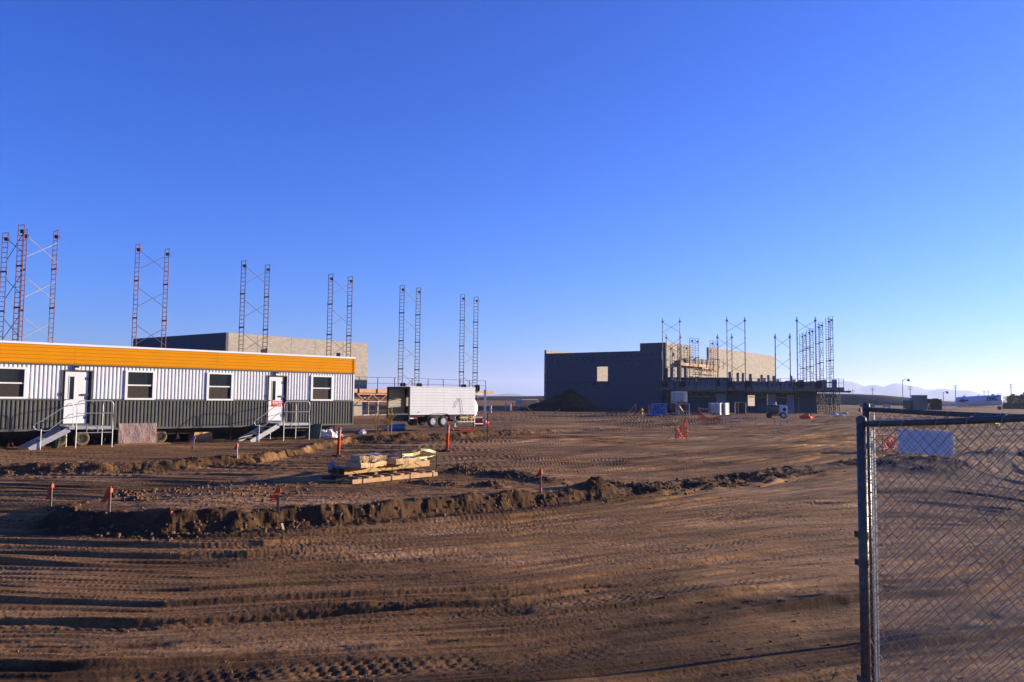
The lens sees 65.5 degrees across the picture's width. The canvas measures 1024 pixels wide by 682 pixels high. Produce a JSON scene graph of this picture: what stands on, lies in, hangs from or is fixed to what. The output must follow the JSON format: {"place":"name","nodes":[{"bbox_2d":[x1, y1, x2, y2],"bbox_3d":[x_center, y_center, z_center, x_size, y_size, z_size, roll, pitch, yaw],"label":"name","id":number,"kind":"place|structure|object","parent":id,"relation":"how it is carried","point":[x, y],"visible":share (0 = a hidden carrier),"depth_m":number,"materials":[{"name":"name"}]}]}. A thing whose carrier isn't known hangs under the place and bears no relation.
{"place":"outdoors","nodes":[
{"label":"outdoors","id":0,"kind":"place"},
{"bbox_2d":[0,224,25,340],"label":"scaffold tower","id":1,"kind":"structure","parent":0,"point":[23,231],"depth_m":46.55,"materials":[{"name":"metal"}]},
{"bbox_2d":[17,229,59,342],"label":"scaffold tower","id":2,"kind":"structure","parent":0,"point":[53,245],"depth_m":48.63,"materials":[{"name":"metal"}]},
{"bbox_2d":[131,243,170,347],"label":"scaffold tower","id":3,"kind":"structure","parent":0,"point":[167,284],"depth_m":52.26,"materials":[{"name":"metal"}]},
{"bbox_2d":[238,260,269,352],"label":"scaffold tower","id":4,"kind":"structure","parent":0,"point":[245,267],"depth_m":58.09,"materials":[{"name":"metal"}]},
{"bbox_2d":[0,395,1023,681],"bbox_3d":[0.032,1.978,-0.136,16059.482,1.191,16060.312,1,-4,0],"label":"ground","id":5,"kind":"structure","parent":0,"point":[612,549],"depth_m":12.14,"materials":[{"name":"brown soil"}]},
{"bbox_2d":[45,482,53,505],"bbox_3d":[-9.872,3.345,16.989,0.192,0.673,0.062,-1,-4,26],"label":"survey stake","id":6,"kind":"object","parent":5,"relation":"on","point":[50,492],"visible":0.96,"depth_m":16.97,"materials":[{"name":"wood"}]},
{"bbox_2d":[51,437,60,447],"bbox_3d":[-18.080,4.013,31.541,0.370,0.446,0.364,1,-4,0],"label":"bucket","id":7,"kind":"object","parent":5,"relation":"on","point":[55,443],"visible":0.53,"depth_m":31.43,"materials":[{"name":"plastic"}]},
{"bbox_2d":[20,400,113,449],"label":"entry stairs","id":8,"kind":"structure","parent":5,"relation":"on","point":[44,439],"depth_m":31.35,"materials":[{"name":"metal"}]},
{"bbox_2d":[101,486,112,511],"bbox_3d":[-7.272,2.908,14.274,0.212,0.603,0.062,-1,-4,18],"label":"survey stake","id":9,"kind":"object","parent":5,"relation":"on","point":[107,496],"visible":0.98,"depth_m":14.26,"materials":[{"name":"wood"}]},
{"bbox_2d":[113,423,170,444],"bbox_3d":[-15.891,3.992,34.243,2.182,0.920,0.800,3,-5,-32],"label":"wrapped panel pack","id":10,"kind":"object","parent":5,"relation":"on","point":[136,433],"visible":1,"depth_m":34.03,"materials":[{"name":"plastic"}]},
{"bbox_2d":[0,340,355,447],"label":"office trailer","id":11,"kind":"object","parent":5,"relation":"on","point":[176,395],"visible":0.89,"depth_m":35.13,"materials":[{"name":"white metal"}]},
{"bbox_2d":[191,436,195,448],"bbox_3d":[-12.560,4.062,31.271,0.174,0.665,0.059,8,-5,-10],"label":"survey stake","id":12,"kind":"object","parent":5,"relation":"on","point":[193,440],"visible":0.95,"depth_m":31.28,"materials":[{"name":"wood"}]},
{"bbox_2d":[188,432,212,441],"bbox_3d":[-14.391,4.416,36.783,0.500,0.432,1.029,-3,-5,40],"label":"timber bundle","id":13,"kind":"object","parent":5,"relation":"on","point":[203,436],"visible":0.92,"depth_m":36.59,"materials":[{"name":"brown wood"}]},
{"bbox_2d":[234,443,238,457],"bbox_3d":[-9.530,3.861,27.475,0.183,0.669,0.062,-1,-4,24],"label":"survey stake","id":14,"kind":"object","parent":5,"relation":"on","point":[236,446],"visible":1,"depth_m":27.45,"materials":[{"name":"wood"}]},
{"bbox_2d":[133,332,367,406],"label":"school hall shell","id":15,"kind":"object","parent":5,"relation":"on","point":[225,341],"visible":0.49,"depth_m":90.70,"materials":[{"name":"grey concrete"}]},
{"bbox_2d":[238,401,309,441],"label":"entry stairs","id":16,"kind":"structure","parent":5,"relation":"on","point":[258,429],"depth_m":37.38,"materials":[{"name":"metal"}]},
{"bbox_2d":[270,486,280,513],"bbox_3d":[-4.396,3.034,14.771,0.186,0.694,0.062,1,-4,-12],"label":"survey stake","id":17,"kind":"object","parent":5,"relation":"on","point":[276,496],"visible":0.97,"depth_m":14.78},
{"bbox_2d":[305,424,321,437],"bbox_3d":[-9.959,4.513,39.874,0.969,0.735,0.250,-1,-4,21],"label":"leaning board","id":18,"kind":"object","parent":5,"relation":"on","point":[315,430],"visible":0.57,"depth_m":39.84,"materials":[{"name":"wood"}]},
{"bbox_2d":[320,428,337,437],"bbox_3d":[-9.364,4.663,40.282,1.178,0.503,0.990,1,-4,0],"label":"plastic sheet","id":19,"kind":"object","parent":5,"relation":"on","point":[328,433],"visible":0.85,"depth_m":40.02,"materials":[{"name":"plastic"}]},
{"bbox_2d":[332,427,343,456],"bbox_3d":[-6.728,3.920,30.863,0.454,1.152,0.453,-1,-4,22],"label":"delineator post","id":20,"kind":"object","parent":5,"relation":"on","point":[338,454],"visible":0.98,"depth_m":30.80,"materials":[{"name":"plastic"}]},
{"bbox_2d":[326,274,352,356],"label":"scaffold tower","id":21,"kind":"structure","parent":5,"relation":"on","point":[332,278],"depth_m":63.94,"materials":[{"name":"metal"}]},
{"bbox_2d":[358,429,365,434],"bbox_3d":[-7.797,4.723,41.516,0.451,0.311,0.368,1,-4,0],"label":"plastic film wad","id":22,"kind":"object","parent":5,"relation":"on","point":[362,431],"visible":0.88,"depth_m":41.42,"materials":[{"name":"plastic"}]},
{"bbox_2d":[354,393,386,415],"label":"classroom wing wall","id":23,"kind":"structure","parent":5,"relation":"on","point":[358,408],"depth_m":67.69,"materials":[{"name":"concrete"}]},
{"bbox_2d":[318,463,437,483],"bbox_3d":[-3.468,3.385,20.659,1.286,0.389,2.989,-3,-5,43],"label":"timber skid","id":24,"kind":"object","parent":5,"relation":"on","point":[387,475],"visible":0.76,"depth_m":20.28,"materials":[{"name":"wood"}]},
{"bbox_2d":[332,466,345,473],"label":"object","id":25,"kind":"structure","parent":24,"relation":"on","point":[335,470],"depth_m":19.72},
{"bbox_2d":[339,460,429,474],"bbox_3d":[-3.274,3.296,20.862,0.190,0.155,3.092,-2,-4,36],"label":"lumber stack","id":26,"kind":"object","parent":24,"relation":"on","point":[346,471],"depth_m":20.60,"materials":[{"name":"wood"}]},
{"bbox_2d":[346,461,386,467],"bbox_3d":[-3.647,3.076,19.986,0.532,0.159,0.952,-2,-4,31],"label":"pack","id":27,"kind":"object","parent":26,"relation":"on","point":[352,464],"visible":0.78,"depth_m":19.66,"materials":[{"name":"plastic"}]},
{"bbox_2d":[351,454,386,461],"bbox_3d":[-3.583,2.919,19.936,0.727,0.169,0.552,3,-5,-36],"label":"pack","id":28,"kind":"object","parent":27,"relation":"on","point":[369,457],"visible":1,"depth_m":19.77,"materials":[{"name":"plastic"}]},
{"bbox_2d":[387,456,420,464],"bbox_3d":[-2.887,3.148,21.074,0.512,0.164,0.833,-3,-5,42],"label":"pack","id":29,"kind":"object","parent":26,"relation":"on","point":[403,460],"visible":0.94,"depth_m":20.85,"materials":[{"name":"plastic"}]},
{"bbox_2d":[386,451,434,458],"bbox_3d":[-2.769,3.161,22.258,0.412,0.284,2.814,0,-4,15],"label":"caution tape","id":30,"kind":"object","parent":29,"relation":"on","point":[414,454],"visible":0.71,"depth_m":22.02,"materials":[{"name":"plastic"}]},
{"bbox_3d":[-3.622,3.311,21.142,0.190,0.155,3.072,-2,-4,36],"label":"steel beam","id":31,"kind":"object","parent":24,"relation":"on","visible":0},
{"bbox_2d":[327,460,336,469],"bbox_3d":[-4.497,3.093,19.904,0.232,0.234,0.284,-3,-5,43],"label":"plastic film wad","id":32,"kind":"object","parent":31,"relation":"on","point":[331,464],"visible":0.96,"depth_m":19.82,"materials":[{"name":"plastic"}]},
{"bbox_2d":[375,407,396,434],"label":"yellow steps","id":33,"kind":"structure","parent":5,"relation":"on","point":[392,416],"depth_m":39.96,"materials":[{"name":"metal"}]},
{"bbox_2d":[377,424,404,431],"bbox_3d":[-7.208,5.201,47.553,1.649,0.526,0.472,1,-4,0],"label":"blue pipe","id":34,"kind":"object","parent":5,"relation":"on","point":[398,427],"visible":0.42,"depth_m":47.36,"materials":[{"name":"plastic"}]},
{"bbox_2d":[398,285,421,385],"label":"scaffold tower","id":35,"kind":"structure","parent":5,"relation":"on","point":[415,356],"depth_m":69.70,"materials":[{"name":"metal"}]},
{"bbox_2d":[386,386,482,426],"bbox_3d":[-4.470,4.069,49.475,6.602,2.420,2.610,4,-5,-39],"label":"box trailer","id":36,"kind":"object","parent":5,"relation":"on","point":[414,405],"visible":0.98,"depth_m":48.38,"materials":[{"name":"white metal"}]},
{"bbox_2d":[441,424,452,451],"bbox_3d":[-2.698,4.035,33.081,0.448,1.135,0.446,-1,-4,22],"label":"delineator post","id":37,"kind":"object","parent":5,"relation":"on","point":[446,449],"visible":1,"depth_m":33.02,"materials":[{"name":"plastic"}]},
{"bbox_2d":[450,430,475,432],"bbox_3d":[-2.580,4.672,41.324,1.455,0.145,0.225,3,-4,-29],"label":"pipe","id":38,"kind":"object","parent":5,"relation":"on","point":[461,431],"visible":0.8,"depth_m":41.26,"materials":[{"name":"red plastic"}]},
{"bbox_2d":[459,294,479,398],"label":"scaffold tower","id":39,"kind":"structure","parent":5,"relation":"on","point":[477,388],"depth_m":75.38,"materials":[{"name":"metal"}]},
{"bbox_2d":[354,376,492,401],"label":"scaffold deck","id":40,"kind":"structure","parent":39,"relation":"on","point":[359,391],"depth_m":67.48,"materials":[{"name":"brown wood"}]},
{"bbox_2d":[473,417,489,425],"bbox_3d":[-2.038,5.379,53.370,1.153,0.650,0.996,1,-4,0],"label":"red tarp","id":41,"kind":"object","parent":5,"relation":"on","point":[478,420],"visible":0.67,"depth_m":53.09,"materials":[{"name":"plastic"}]},
{"bbox_2d":[483,390,485,426],"bbox_3d":[-1.771,4.446,51.920,0.172,2.537,0.172,1,-4,0],"label":"steel post","id":42,"kind":"object","parent":5,"relation":"on","point":[484,422],"visible":0.82,"depth_m":51.84,"materials":[{"name":"metal"}]},
{"bbox_2d":[0,429,1020,681],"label":"clods","id":43,"kind":"object","parent":5,"relation":"on","point":[310,483],"visible":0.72,"depth_m":17.09,"materials":[{"name":"soil"}]},
{"bbox_2d":[515,399,537,404],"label":"beige container","id":44,"kind":"object","parent":5,"relation":"on","point":[526,401],"visible":0.73,"depth_m":127.59,"materials":[{"name":"metal"}]},
{"bbox_2d":[535,468,541,492],"bbox_3d":[0.613,3.342,18.683,0.186,0.704,0.059,-1,-4,19],"label":"survey stake","id":45,"kind":"object","parent":5,"relation":"on","point":[540,478],"visible":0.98,"depth_m":18.67,"materials":[{"name":"wood"}]},
{"bbox_2d":[517,388,613,410],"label":"dirt pile","id":46,"kind":"object","parent":5,"relation":"on","point":[568,399],"visible":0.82,"depth_m":89.68,"materials":[{"name":"soil"}]},
{"bbox_2d":[645,414,661,415],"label":"blue bags","id":47,"kind":"object","parent":5,"relation":"on","point":[653,414],"visible":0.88,"depth_m":72.22,"materials":[{"name":"plastic"}]},
{"bbox_2d":[650,403,666,415],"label":"wrapped bag pallet","id":48,"kind":"object","parent":5,"relation":"on","point":[659,407],"visible":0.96,"depth_m":72.81,"materials":[{"name":"plastic"}]},
{"bbox_2d":[544,342,774,410],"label":"school hall shell","id":49,"kind":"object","parent":5,"relation":"on","point":[623,380],"visible":0.7,"depth_m":100.51,"materials":[{"name":"grey concrete"}]},
{"bbox_2d":[665,401,674,412],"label":"generator","id":50,"kind":"object","parent":5,"relation":"on","point":[670,408],"visible":0.75,"depth_m":79.23,"materials":[{"name":"grey metal"}]},
{"bbox_2d":[661,318,684,403],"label":"scaffold tower","id":51,"kind":"structure","parent":5,"relation":"on","point":[665,383],"depth_m":92.70,"materials":[{"name":"metal"}]},
{"bbox_2d":[665,334,680,409],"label":"scaffold tower","id":52,"kind":"structure","parent":5,"relation":"on","point":[673,363],"depth_m":94.72,"materials":[{"name":"metal"}]},
{"bbox_2d":[670,403,689,414],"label":"frame rack","id":53,"kind":"object","parent":5,"relation":"on","point":[685,409],"visible":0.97,"depth_m":74.94,"materials":[{"name":"metal"}]},
{"bbox_2d":[671,391,686,402],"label":"plastic tote","id":54,"kind":"object","parent":53,"relation":"on","point":[681,396],"visible":1,"depth_m":74.76,"materials":[{"name":"plastic"}]},
{"bbox_2d":[675,418,687,438],"bbox_3d":[8.636,4.580,40.590,0.826,1.349,0.287,3,-5,-34],"label":"safety net","id":55,"kind":"object","parent":5,"relation":"on","point":[684,424],"visible":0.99,"depth_m":40.64,"materials":[{"name":"plastic"}]},
{"bbox_2d":[677,344,687,376],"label":"scaffold tower","id":56,"kind":"structure","parent":5,"relation":"on","point":[684,357],"depth_m":98.05,"materials":[{"name":"metal"}]},
{"bbox_2d":[689,338,698,376],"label":"scaffold tower","id":57,"kind":"structure","parent":5,"relation":"on","point":[695,357],"depth_m":99.45,"materials":[{"name":"metal"}]},
{"bbox_2d":[668,377,731,410],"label":"stub wall","id":58,"kind":"structure","parent":5,"relation":"on","point":[698,378],"depth_m":94.74,"materials":[{"name":"grey concrete"}]},
{"bbox_2d":[677,367,679,377],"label":"block stack","id":59,"kind":"object","parent":58,"relation":"on","point":[678,371],"visible":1,"depth_m":94.95,"materials":[{"name":"concrete"}]},
{"bbox_2d":[684,367,686,377],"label":"block stack","id":60,"kind":"object","parent":58,"relation":"on","point":[685,372],"visible":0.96,"depth_m":94.76,"materials":[{"name":"concrete"}]},
{"bbox_2d":[698,409,720,421],"bbox_3d":[15.846,6.007,63.814,1.823,1.187,0.280,0,-4,6],"label":"safety net","id":61,"kind":"object","parent":5,"relation":"on","point":[707,418],"visible":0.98,"depth_m":63.81,"materials":[{"name":"plastic"}]},
{"bbox_2d":[710,340,718,376],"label":"scaffold tower","id":62,"kind":"structure","parent":5,"relation":"on","point":[715,359],"depth_m":104.29,"materials":[{"name":"metal"}]},
{"bbox_2d":[675,355,723,373],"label":"scaffold deck","id":63,"kind":"structure","parent":62,"relation":"on","point":[700,365],"depth_m":102.04,"materials":[{"name":"brown wood"}]},
{"bbox_2d":[710,403,722,414],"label":"plastic tote","id":64,"kind":"object","parent":5,"relation":"on","point":[718,407],"visible":0.99,"depth_m":77.21,"materials":[{"name":"plastic"}]},
{"bbox_2d":[716,334,732,393],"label":"scaffold tower","id":65,"kind":"structure","parent":5,"relation":"on","point":[720,360],"depth_m":93.67,"materials":[{"name":"metal"}]},
{"bbox_2d":[722,403,728,413],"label":"plastic tote","id":66,"kind":"object","parent":5,"relation":"on","point":[725,407],"visible":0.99,"depth_m":77.58,"materials":[{"name":"plastic"}]},
{"bbox_2d":[726,317,750,402],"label":"scaffold tower","id":67,"kind":"structure","parent":5,"relation":"on","point":[730,383],"depth_m":90.84,"materials":[{"name":"metal"}]},
{"bbox_2d":[663,381,816,413],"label":"front wing wall","id":68,"kind":"structure","parent":5,"relation":"on","point":[807,402],"depth_m":91.74,"materials":[{"name":"grey concrete"}]},
{"bbox_2d":[659,378,843,397],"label":"scaffold deck","id":69,"kind":"structure","parent":68,"relation":"on","point":[760,389],"depth_m":90.61,"materials":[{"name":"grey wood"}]},
{"bbox_2d":[674,379,678,385],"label":"block stack","id":70,"kind":"object","parent":69,"relation":"on","point":[676,382],"visible":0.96,"depth_m":93.42,"materials":[{"name":"concrete"}]},
{"bbox_2d":[695,380,699,385],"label":"block stack","id":71,"kind":"object","parent":69,"relation":"on","point":[697,382],"visible":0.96,"depth_m":92.83,"materials":[{"name":"concrete"}]},
{"bbox_2d":[706,380,711,385],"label":"block stack","id":72,"kind":"object","parent":69,"relation":"on","point":[708,382],"visible":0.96,"depth_m":92.52,"materials":[{"name":"concrete"}]},
{"bbox_2d":[736,373,738,386],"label":"block stack","id":73,"kind":"object","parent":69,"relation":"on","point":[737,378],"visible":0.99,"depth_m":91.78,"materials":[{"name":"concrete"}]},
{"bbox_2d":[760,375,762,386],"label":"block stack","id":74,"kind":"object","parent":69,"relation":"on","point":[761,382],"visible":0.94,"depth_m":91.14,"materials":[{"name":"concrete"}]},
{"bbox_2d":[772,376,775,386],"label":"block stack","id":75,"kind":"object","parent":69,"relation":"on","point":[774,380],"visible":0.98,"depth_m":90.80,"materials":[{"name":"concrete"}]},
{"bbox_2d":[785,381,789,386],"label":"block stack","id":76,"kind":"object","parent":69,"relation":"on","point":[787,383],"visible":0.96,"depth_m":90.42,"materials":[{"name":"concrete"}]},
{"bbox_2d":[810,381,814,386],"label":"block stack","id":77,"kind":"object","parent":69,"relation":"on","point":[812,383],"visible":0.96,"depth_m":89.79,"materials":[{"name":"concrete"}]},
{"bbox_2d":[820,380,826,386],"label":"block stack","id":78,"kind":"object","parent":69,"relation":"on","point":[824,383],"visible":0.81,"depth_m":89.48,"materials":[{"name":"concrete"}]},
{"bbox_2d":[832,379,837,386],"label":"blue drum","id":79,"kind":"object","parent":69,"relation":"on","point":[835,382],"visible":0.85,"depth_m":88.94,"materials":[{"name":"plastic"}]},
{"bbox_2d":[734,402,745,413],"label":"steel crate","id":80,"kind":"object","parent":5,"relation":"on","point":[740,407],"visible":0.84,"depth_m":79.38,"materials":[{"name":"metal"}]},
{"bbox_2d":[766,402,786,417],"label":"mortar mixer","id":81,"kind":"object","parent":5,"relation":"on","point":[775,409],"visible":0.98,"depth_m":70.72,"materials":[{"name":"white paint"}]},
{"bbox_2d":[774,333,790,375],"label":"scaffold tower","id":82,"kind":"structure","parent":5,"relation":"on","point":[789,354],"depth_m":92.08,"materials":[{"name":"metal"}]},
{"bbox_2d":[799,332,806,381],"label":"scaffold tower","id":83,"kind":"structure","parent":5,"relation":"on","point":[803,357],"depth_m":108.85,"materials":[{"name":"metal"}]},
{"bbox_2d":[799,413,812,418],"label":"orange netting heap","id":84,"kind":"object","parent":5,"relation":"on","point":[806,416],"visible":0.96,"depth_m":70.95,"materials":[{"name":"plastic"}]},
{"bbox_2d":[796,317,821,413],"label":"scaffold tower","id":85,"kind":"structure","parent":5,"relation":"on","point":[801,384],"depth_m":89.26,"materials":[{"name":"metal"}]},
{"bbox_2d":[806,328,813,379],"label":"scaffold tower","id":86,"kind":"structure","parent":5,"relation":"on","point":[810,354],"depth_m":102.19,"materials":[{"name":"metal"}]},
{"bbox_2d":[815,322,823,411],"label":"scaffold tower","id":87,"kind":"structure","parent":5,"relation":"on","point":[820,370],"depth_m":95.55,"materials":[{"name":"metal"}]},
{"bbox_2d":[825,316,833,412],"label":"scaffold tower","id":88,"kind":"structure","parent":5,"relation":"on","point":[830,350],"depth_m":88.66,"materials":[{"name":"metal"}]},
{"bbox_2d":[826,666,838,679],"bbox_3d":[2.850,2.955,7.083,0.102,0.140,0.108,-2,-5,35],"label":"weed","id":89,"kind":"object","parent":5,"relation":"on","point":[833,676],"visible":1,"depth_m":7.08,"materials":[{"name":"plant"}]},
{"bbox_2d":[815,390,850,413],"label":"shoring frames","id":90,"kind":"structure","parent":5,"relation":"on","point":[825,399],"depth_m":88.68,"materials":[{"name":"metal"}]},
{"bbox_2d":[881,433,896,451],"bbox_3d":[16.847,4.597,35.559,1.533,0.922,0.291,4,-5,-43],"label":"safety net","id":91,"kind":"object","parent":5,"relation":"on","point":[889,441],"visible":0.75,"depth_m":35.51,"materials":[{"name":"plastic"}]},
{"bbox_2d":[903,398,912,408],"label":"skip container","id":92,"kind":"object","parent":5,"relation":"on","point":[907,403],"visible":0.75,"depth_m":128.41,"materials":[{"name":"metal"}]},
{"bbox_2d":[911,395,927,409],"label":"grey booth","id":93,"kind":"object","parent":5,"relation":"on","point":[919,402],"visible":0.77,"depth_m":125.73,"materials":[{"name":"metal"}]},
{"bbox_2d":[933,399,935,409],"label":"upright bin","id":94,"kind":"object","parent":5,"relation":"on","point":[934,404],"visible":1,"depth_m":127.62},
{"bbox_2d":[932,398,938,409],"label":"upright bin","id":95,"kind":"object","parent":5,"relation":"on","point":[937,403],"visible":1,"depth_m":127.64,"materials":[{"name":"plastic"}]},
{"bbox_2d":[854,414,1023,681],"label":"gate leaf","id":96,"kind":"object","parent":5,"relation":"on","point":[862,562],"visible":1,"depth_m":4.91,"materials":[{"name":"metal"}]},
{"bbox_2d":[939,399,941,409],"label":"upright bin","id":97,"kind":"object","parent":5,"relation":"on","point":[940,404],"visible":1,"depth_m":127.64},
{"bbox_2d":[862,402,1023,681],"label":"gate leaf","id":98,"kind":"object","parent":5,"relation":"on","point":[867,409],"visible":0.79,"depth_m":6.05,"materials":[{"name":"metal"}]},
{"bbox_2d":[896,429,953,456],"bbox_3d":[3.180,0.785,6.154,0.056,0.197,0.471,3,-4,-28],"label":"notice board","id":99,"kind":"object","parent":98,"relation":"attached to","point":[928,450],"visible":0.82,"depth_m":6.16,"materials":[{"name":"plastic"}]},
{"bbox_2d":[944,393,1002,409],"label":"tanker trailer","id":100,"kind":"object","parent":5,"relation":"on","point":[992,400],"visible":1,"depth_m":148.14,"materials":[{"name":"white paint"}]},
{"bbox_2d":[1002,402,1023,408],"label":"board fence","id":101,"kind":"object","parent":5,"relation":"on","point":[1007,405],"visible":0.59,"depth_m":159.60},
{"bbox_2d":[1008,393,1023,402],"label":"tree","id":102,"kind":"object","parent":5,"relation":"on","point":[1020,397],"visible":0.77,"depth_m":199.22,"materials":[{"name":"green plant"}]},
{"bbox_2d":[0,0,1023,396],"label":"sky","id":103,"kind":"structure","parent":0,"point":[594,173],"materials":[{"name":"blue"}]},
{"bbox_2d":[475,393,975,406],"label":"embankment","id":104,"kind":"structure","parent":0,"point":[851,399],"depth_m":228.37,"materials":[{"name":"soil"}]},
{"bbox_2d":[490,380,1022,400],"bbox_3d":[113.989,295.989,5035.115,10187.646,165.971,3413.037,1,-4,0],"label":"mountains","id":105,"kind":"structure","parent":0,"point":[894,389],"depth_m":5091.99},
{"bbox_2d":[1002,396,1017,402],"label":"palm tree","id":106,"kind":"object","parent":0,"point":[1008,399],"visible":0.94,"depth_m":189.26,"materials":[{"name":"green plant"}]},
{"label":"survey stake","id":107,"kind":"object","parent":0,"visible":0},
{"bbox_2d":[512,402,559,414],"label":"caution tape","id":108,"kind":"object","parent":107,"relation":"attached to","point":[530,410],"visible":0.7,"depth_m":74.47,"materials":[{"name":"plastic"}]},
{"bbox_3d":[-2.652,3.434,23.025,0.037,0.631,0.028,1,-4,0],"label":"rebar rod","id":109,"kind":"object","parent":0,"visible":0},
{"bbox_2d":[420,449,435,453],"bbox_3d":[-2.454,3.223,23.280,0.036,0.184,0.663,-3,-5,39],"label":"caution tape","id":110,"kind":"object","parent":109,"relation":"attached to","point":[429,450],"visible":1,"depth_m":23.30,"materials":[{"name":"plastic"}]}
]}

